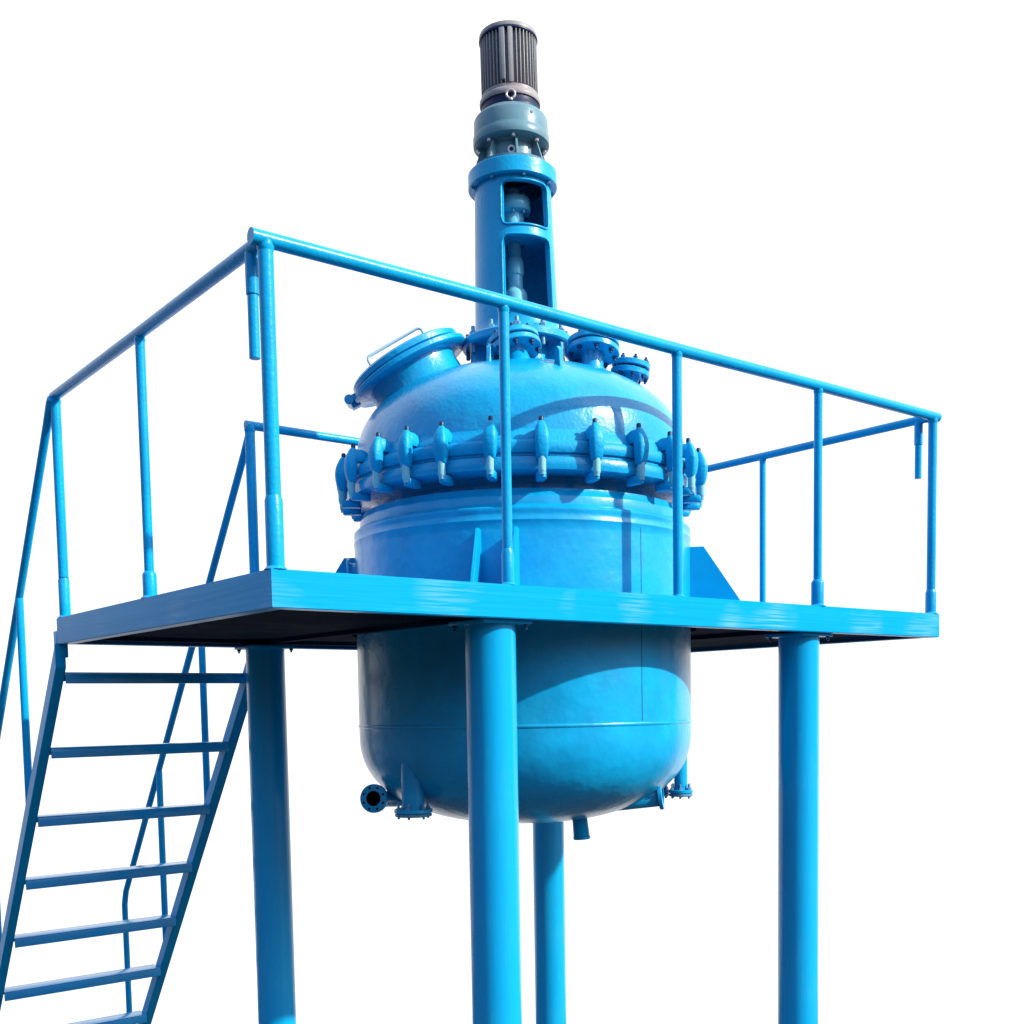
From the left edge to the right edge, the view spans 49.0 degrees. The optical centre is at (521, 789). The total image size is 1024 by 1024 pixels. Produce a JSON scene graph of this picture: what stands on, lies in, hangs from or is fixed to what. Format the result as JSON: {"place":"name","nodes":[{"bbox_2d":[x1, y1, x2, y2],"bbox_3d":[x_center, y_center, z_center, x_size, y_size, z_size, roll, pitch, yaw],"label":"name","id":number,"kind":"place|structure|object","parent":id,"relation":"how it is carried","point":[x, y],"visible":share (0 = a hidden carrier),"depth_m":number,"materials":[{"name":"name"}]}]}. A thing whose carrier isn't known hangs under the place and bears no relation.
{"place":"outdoors","nodes":[
{"label":"outdoors","id":0,"kind":"place"},
{"bbox_2d":[0,0,1023,1023],"label":"sky","id":1,"kind":"structure","parent":0,"point":[830,191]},
{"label":"ground","id":2,"kind":"structure","parent":0,"visible":0},
{"bbox_2d":[0,396,246,1023],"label":"stair ladder","id":3,"kind":"object","parent":2,"relation":"on","point":[34,780],"visible":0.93,"depth_m":6.41,"materials":[{"name":"blue metal"}]},
{"bbox_2d":[234,645,295,1023],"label":"support column","id":4,"kind":"structure","parent":2,"relation":"on","point":[269,792],"depth_m":5.89,"materials":[{"name":"blue metal"}]},
{"bbox_2d":[448,618,531,1023],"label":"support column","id":5,"kind":"structure","parent":2,"relation":"on","point":[492,750],"depth_m":4.37,"materials":[{"name":"blue metal"}]},
{"bbox_2d":[56,568,939,652],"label":"work platform","id":6,"kind":"structure","parent":5,"relation":"on","point":[304,609],"depth_m":4.63,"materials":[{"name":"blue paint"}]},
{"bbox_2d":[49,242,260,617],"bbox_3d":[-1.536,-1.316,4.553,0.075,1.076,2.243,-4,6,-38],"label":"guardrail","id":7,"kind":"object","parent":6,"relation":"on","point":[246,253],"visible":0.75,"depth_m":4.52,"materials":[{"name":"blue metal"}]},
{"bbox_2d":[244,420,358,572],"bbox_3d":[-0.312,-1.514,6.914,2.952,1.074,0.072,-4,6,-38],"label":"guardrail","id":8,"kind":"object","parent":6,"relation":"on","point":[251,428],"visible":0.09,"depth_m":6.00,"materials":[{"name":"blue metal"}]},
{"bbox_2d":[335,322,739,839],"bbox_3d":[0.011,-1.001,5.646,1.829,2.503,1.840,-4,5,-36],"label":"reaction vessel","id":9,"kind":"object","parent":6,"relation":"on","point":[604,720],"visible":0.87,"depth_m":4.97,"materials":[{"name":"blue metal"}]},
{"bbox_2d":[462,20,569,360],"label":"agitator drive","id":10,"kind":"structure","parent":9,"relation":"on","point":[512,182],"depth_m":5.37,"materials":[{"name":"blue paint"}]},
{"bbox_2d":[247,227,941,613],"bbox_3d":[0.698,-1.376,4.856,3.976,1.078,0.080,-4,6,-38],"label":"guardrail","id":11,"kind":"object","parent":6,"relation":"on","point":[267,243],"visible":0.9,"depth_m":4.26,"materials":[{"name":"blue metal"}]},
{"bbox_2d":[707,417,927,601],"bbox_3d":[1.511,-1.544,6.944,0.057,1.070,2.187,-4,6,-38],"label":"guardrail","id":12,"kind":"object","parent":6,"relation":"on","point":[915,422],"visible":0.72,"depth_m":6.79,"materials":[{"name":"blue metal"}]},
{"bbox_2d":[533,821,566,1023],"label":"support column","id":13,"kind":"structure","parent":2,"relation":"on","point":[549,920],"depth_m":7.14,"materials":[{"name":"blue metal"}]},
{"bbox_2d":[765,632,832,1023],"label":"support column","id":14,"kind":"structure","parent":2,"relation":"on","point":[798,781],"depth_m":5.59,"materials":[{"name":"blue metal"}]}
]}

